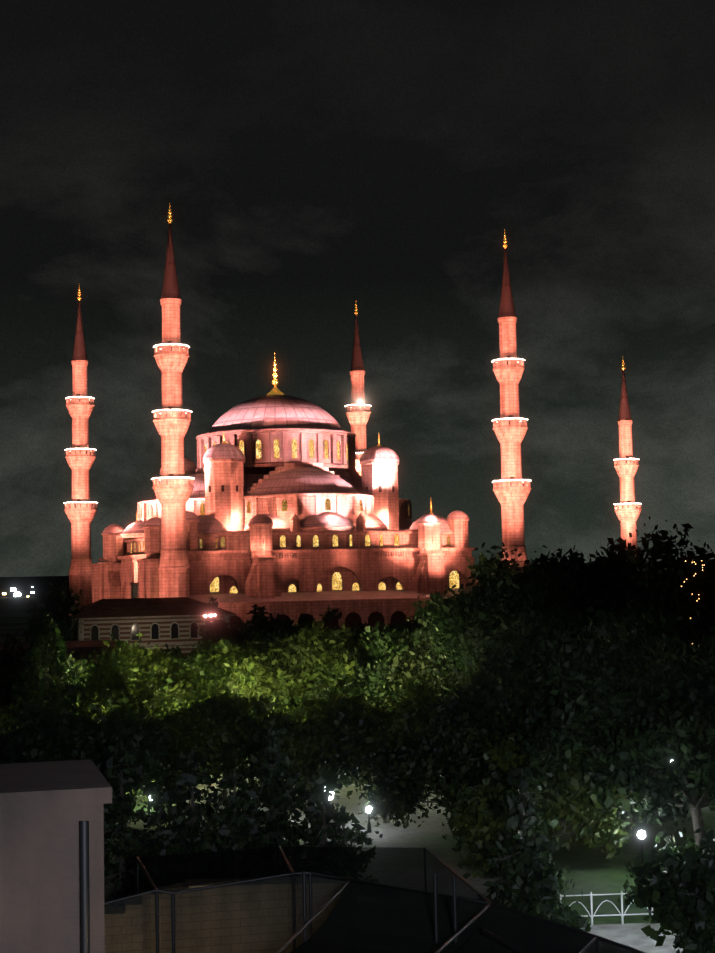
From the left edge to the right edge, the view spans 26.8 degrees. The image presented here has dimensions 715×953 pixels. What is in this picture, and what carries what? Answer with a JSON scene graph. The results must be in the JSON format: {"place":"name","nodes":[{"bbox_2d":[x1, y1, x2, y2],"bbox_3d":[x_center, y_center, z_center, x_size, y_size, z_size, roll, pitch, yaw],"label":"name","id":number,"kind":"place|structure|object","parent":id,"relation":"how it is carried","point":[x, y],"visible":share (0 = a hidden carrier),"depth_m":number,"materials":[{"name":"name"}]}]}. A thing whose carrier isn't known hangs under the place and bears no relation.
{"place":"outdoors","nodes":[
{"label":"outdoors","id":0,"kind":"place"},
{"bbox_2d":[0,759,111,952],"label":"neighbour house","id":1,"kind":"structure","parent":0,"point":[51,856],"depth_m":18.78,"materials":[{"name":"grey paint"}]},
{"bbox_2d":[0,597,714,924],"bbox_3d":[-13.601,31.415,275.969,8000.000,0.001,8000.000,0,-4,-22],"label":"ground","id":2,"kind":"structure","parent":0,"point":[594,871],"depth_m":67.76,"materials":[{"name":"green plant"}]},
{"bbox_2d":[0,632,52,711],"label":"tree","id":3,"kind":"object","parent":2,"relation":"on","point":[8,679],"visible":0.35,"depth_m":132.13,"materials":[{"name":"green plant"}]},
{"bbox_2d":[0,576,68,597],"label":"distant shore lights","id":4,"kind":"object","parent":2,"relation":"on","point":[21,586],"visible":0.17,"depth_m":1892.16,"materials":[{"name":"black"}]},
{"bbox_2d":[9,614,81,728],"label":"tree","id":5,"kind":"object","parent":2,"relation":"on","point":[40,648],"visible":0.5,"depth_m":99.28,"materials":[{"name":"green plant"}]},
{"bbox_2d":[8,579,83,642],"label":"tree","id":6,"kind":"object","parent":2,"relation":"on","point":[60,603],"visible":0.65,"depth_m":197.45,"materials":[{"name":"green plant"}]},
{"bbox_2d":[0,640,127,720],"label":"neighbour block","id":7,"kind":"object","parent":2,"relation":"on","point":[83,648],"visible":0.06,"depth_m":137.88,"materials":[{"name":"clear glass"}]},
{"bbox_2d":[64,287,97,607],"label":"minaret","id":8,"kind":"object","parent":2,"relation":"on","point":[81,511],"visible":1,"depth_m":296.52,"materials":[{"name":"stone"}]},
{"bbox_2d":[0,634,169,731],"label":"tree","id":9,"kind":"object","parent":2,"relation":"on","point":[87,694],"visible":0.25,"depth_m":94.75,"materials":[{"name":"green plant"}]},
{"bbox_2d":[0,681,185,814],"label":"tree","id":10,"kind":"object","parent":2,"relation":"on","point":[51,734],"visible":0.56,"depth_m":73.65,"materials":[{"name":"green plant"}]},
{"bbox_2d":[72,759,118,879],"bbox_3d":[-11.548,14.212,60.677,5.156,5.537,6.884,-2,-4,16],"label":"tree","id":11,"kind":"object","parent":2,"relation":"on","point":[107,872],"visible":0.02,"depth_m":60.93,"materials":[{"name":"green plant"}]},
{"bbox_2d":[19,633,209,716],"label":"tree","id":12,"kind":"object","parent":2,"relation":"on","point":[139,654],"visible":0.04,"depth_m":116.48,"materials":[{"name":"green plant"}]},
{"bbox_2d":[97,741,173,896],"bbox_3d":[-8.858,13.470,57.726,6.863,6.483,6.324,2,-5,-39],"label":"tree","id":13,"kind":"object","parent":2,"relation":"on","point":[118,809],"visible":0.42,"depth_m":57.86,"materials":[{"name":"green plant"}]},
{"bbox_2d":[75,582,234,660],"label":"low building","id":14,"kind":"structure","parent":2,"relation":"on","point":[172,622],"depth_m":204.30,"materials":[{"name":"stone"}]},
{"bbox_2d":[126,642,186,674],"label":"tree","id":15,"kind":"object","parent":2,"relation":"on","point":[176,651],"visible":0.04,"depth_m":165.47,"materials":[{"name":"green plant"}]},
{"bbox_2d":[152,204,194,597],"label":"minaret","id":16,"kind":"object","parent":2,"relation":"on","point":[172,487],"visible":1,"depth_m":233.85,"materials":[{"name":"stone"}]},
{"bbox_2d":[111,748,250,898],"bbox_3d":[-5.991,13.300,55.566,6.398,6.455,6.814,-1,-4,0],"label":"tree","id":17,"kind":"object","parent":2,"relation":"on","point":[170,838],"visible":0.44,"depth_m":55.32,"materials":[{"name":"green plant"}]},
{"bbox_2d":[129,642,263,717],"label":"tree","id":18,"kind":"object","parent":2,"relation":"on","point":[161,662],"visible":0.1,"depth_m":119.08,"materials":[{"name":"green plant"}]},
{"bbox_2d":[141,878,253,892],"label":"excavation wall","id":19,"kind":"structure","parent":2,"relation":"on","point":[183,888],"depth_m":39.01,"materials":[{"name":"stone"}]},
{"bbox_2d":[193,596,227,661],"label":"tree","id":20,"kind":"object","parent":2,"relation":"on","point":[212,609],"visible":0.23,"depth_m":192.91,"materials":[{"name":"green plant"}]},
{"bbox_2d":[86,668,339,806],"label":"tree","id":21,"kind":"object","parent":2,"relation":"on","point":[223,729],"visible":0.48,"depth_m":77.99,"materials":[{"name":"green plant"}]},
{"bbox_2d":[195,769,286,852],"bbox_3d":[-3.920,13.226,52.856,5.391,5.853,4.997,-1,-4,-4],"label":"tree","id":22,"kind":"object","parent":2,"relation":"on","point":[227,820],"visible":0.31,"depth_m":52.76,"materials":[{"name":"green plant"}]},
{"bbox_2d":[204,604,296,652],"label":"tree","id":23,"kind":"object","parent":2,"relation":"on","point":[264,627],"visible":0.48,"depth_m":181.82,"materials":[{"name":"green plant"}]},
{"bbox_2d":[159,628,352,724],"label":"tree","id":24,"kind":"object","parent":2,"relation":"on","point":[213,674],"visible":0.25,"depth_m":120.00,"materials":[{"name":"green plant"}]},
{"bbox_2d":[215,726,309,847],"bbox_3d":[-3.174,13.092,58.015,6.539,6.942,5.936,0,-4,-22],"label":"tree","id":25,"kind":"object","parent":2,"relation":"on","point":[276,788],"visible":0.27,"depth_m":57.59,"materials":[{"name":"green plant"}]},
{"bbox_2d":[222,615,376,716],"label":"tree","id":26,"kind":"object","parent":2,"relation":"on","point":[314,652],"visible":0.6,"depth_m":113.62,"materials":[{"name":"green plant"}]},
{"bbox_2d":[266,605,342,653],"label":"tree","id":27,"kind":"object","parent":2,"relation":"on","point":[303,624],"visible":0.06,"depth_m":178.91,"materials":[{"name":"green plant"}]},
{"bbox_2d":[294,633,366,652],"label":"tree","id":28,"kind":"object","parent":2,"relation":"on","point":[353,644],"depth_m":166.21,"materials":[{"name":"green plant"}]},
{"bbox_2d":[287,763,382,846],"bbox_3d":[-0.998,13.225,53.918,5.233,5.734,5.135,-1,-4,-7],"label":"tree","id":29,"kind":"object","parent":2,"relation":"on","point":[319,816],"visible":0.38,"depth_m":53.95,"materials":[{"name":"green plant"}]},
{"bbox_2d":[328,620,378,646],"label":"tree","id":30,"kind":"object","parent":2,"relation":"on","point":[360,630],"visible":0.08,"depth_m":175.97,"materials":[{"name":"green plant"}]},
{"bbox_2d":[345,305,370,474],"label":"minaret","id":31,"kind":"object","parent":2,"relation":"on","point":[357,414],"visible":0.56,"depth_m":321.00,"materials":[{"name":"stone"}]},
{"bbox_2d":[366,806,371,832],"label":"park lamp","id":32,"kind":"object","parent":2,"relation":"on","point":[369,823],"visible":0.94,"depth_m":71.29,"materials":[{"name":"grey metal"}]},
{"bbox_2d":[255,675,493,822],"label":"tree","id":33,"kind":"object","parent":2,"relation":"on","point":[305,749],"visible":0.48,"depth_m":72.66,"materials":[{"name":"green plant"}]},
{"bbox_2d":[104,846,645,952],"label":"shade net scaffold","id":34,"kind":"object","parent":2,"relation":"on","point":[351,900],"visible":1,"depth_m":34.88,"materials":[{"name":"black fabric"}]},
{"bbox_2d":[305,621,451,714],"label":"tree","id":35,"kind":"object","parent":2,"relation":"on","point":[392,641],"visible":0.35,"depth_m":110.73,"materials":[{"name":"green plant"}]},
{"bbox_2d":[375,619,418,642],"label":"tree","id":36,"kind":"object","parent":2,"relation":"on","point":[395,626],"depth_m":173.94,"materials":[{"name":"green plant"}]},
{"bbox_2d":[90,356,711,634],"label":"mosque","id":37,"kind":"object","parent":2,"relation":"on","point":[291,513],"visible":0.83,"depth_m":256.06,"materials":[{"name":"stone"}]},
{"bbox_2d":[397,605,435,639],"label":"tree","id":38,"kind":"object","parent":2,"relation":"on","point":[410,629],"visible":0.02,"depth_m":169.23,"materials":[{"name":"green plant"}]},
{"bbox_2d":[301,662,545,834],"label":"tree","id":39,"kind":"object","parent":2,"relation":"on","point":[463,714],"visible":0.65,"depth_m":68.94,"materials":[{"name":"green plant"}]},
{"bbox_2d":[372,620,520,720],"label":"tree","id":40,"kind":"object","parent":2,"relation":"on","point":[427,668],"visible":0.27,"depth_m":107.70,"materials":[{"name":"green plant"}]},
{"bbox_2d":[492,235,530,600],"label":"minaret","id":41,"kind":"object","parent":2,"relation":"on","point":[511,489],"visible":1,"depth_m":257.04,"materials":[{"name":"stone"}]},
{"bbox_2d":[404,542,629,701],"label":"tree","id":42,"kind":"object","parent":2,"relation":"on","point":[457,639],"visible":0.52,"depth_m":95.65,"materials":[{"name":"green plant"}]},
{"bbox_2d":[419,717,646,878],"bbox_3d":[7.687,13.400,61.075,9.119,6.764,8.081,0,-4,-22],"label":"tree","id":43,"kind":"object","parent":2,"relation":"on","point":[566,791],"visible":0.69,"depth_m":60.48,"materials":[{"name":"green plant"}]},
{"bbox_2d":[479,766,591,931],"bbox_3d":[5.329,12.370,48.297,4.209,6.023,3.713,-2,-4,7],"label":"tree","id":44,"kind":"object","parent":2,"relation":"on","point":[531,880],"visible":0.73,"depth_m":47.70,"materials":[{"name":"green plant"}]},
{"bbox_2d":[444,537,670,670],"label":"tree","id":45,"kind":"object","parent":2,"relation":"on","point":[620,584],"visible":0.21,"depth_m":94.44,"materials":[{"name":"green plant"}]},
{"bbox_2d":[456,614,706,813],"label":"tree","id":46,"kind":"object","parent":2,"relation":"on","point":[526,697],"visible":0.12,"depth_m":69.17,"materials":[{"name":"green plant"}]},
{"bbox_2d":[516,606,714,852],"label":"tree","id":47,"kind":"object","parent":2,"relation":"on","point":[654,775],"visible":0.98,"depth_m":59.20,"materials":[{"name":"green plant"}]},
{"bbox_2d":[614,360,641,569],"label":"minaret","id":48,"kind":"object","parent":2,"relation":"on","point":[628,509],"visible":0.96,"depth_m":345.25,"materials":[{"name":"stone"}]},
{"bbox_2d":[637,830,645,861],"bbox_3d":[11.157,14.850,58.799,0.340,1.956,0.340,0,-4,-22],"label":"park lamp","id":49,"kind":"object","parent":2,"relation":"on","point":[641,834],"visible":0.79,"depth_m":58.77,"materials":[{"name":"grey metal"}]},
{"bbox_2d":[587,516,714,698],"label":"tree","id":50,"kind":"object","parent":2,"relation":"on","point":[656,622],"visible":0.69,"depth_m":86.32,"materials":[{"name":"green plant"}]},
{"bbox_2d":[618,826,714,952],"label":"bush","id":51,"kind":"object","parent":2,"relation":"on","point":[676,891],"visible":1,"depth_m":42.34,"materials":[{"name":"green plant"}]},
{"bbox_2d":[0,0,714,576],"label":"sky","id":52,"kind":"structure","parent":0,"point":[313,161],"materials":[{"name":"black"}]},
{"bbox_2d":[581,923,684,952],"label":"pavement","id":53,"kind":"structure","parent":0,"point":[632,935],"depth_m":49.25,"materials":[{"name":"grey concrete"}]},
{"bbox_2d":[560,890,652,924],"bbox_3d":[9.011,14.653,51.094,4.257,1.130,0.064,-1,-4,-4],"label":"fence","id":54,"kind":"object","parent":53,"relation":"on","point":[592,915],"visible":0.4,"depth_m":51.04,"materials":[{"name":"white metal"}]}
]}

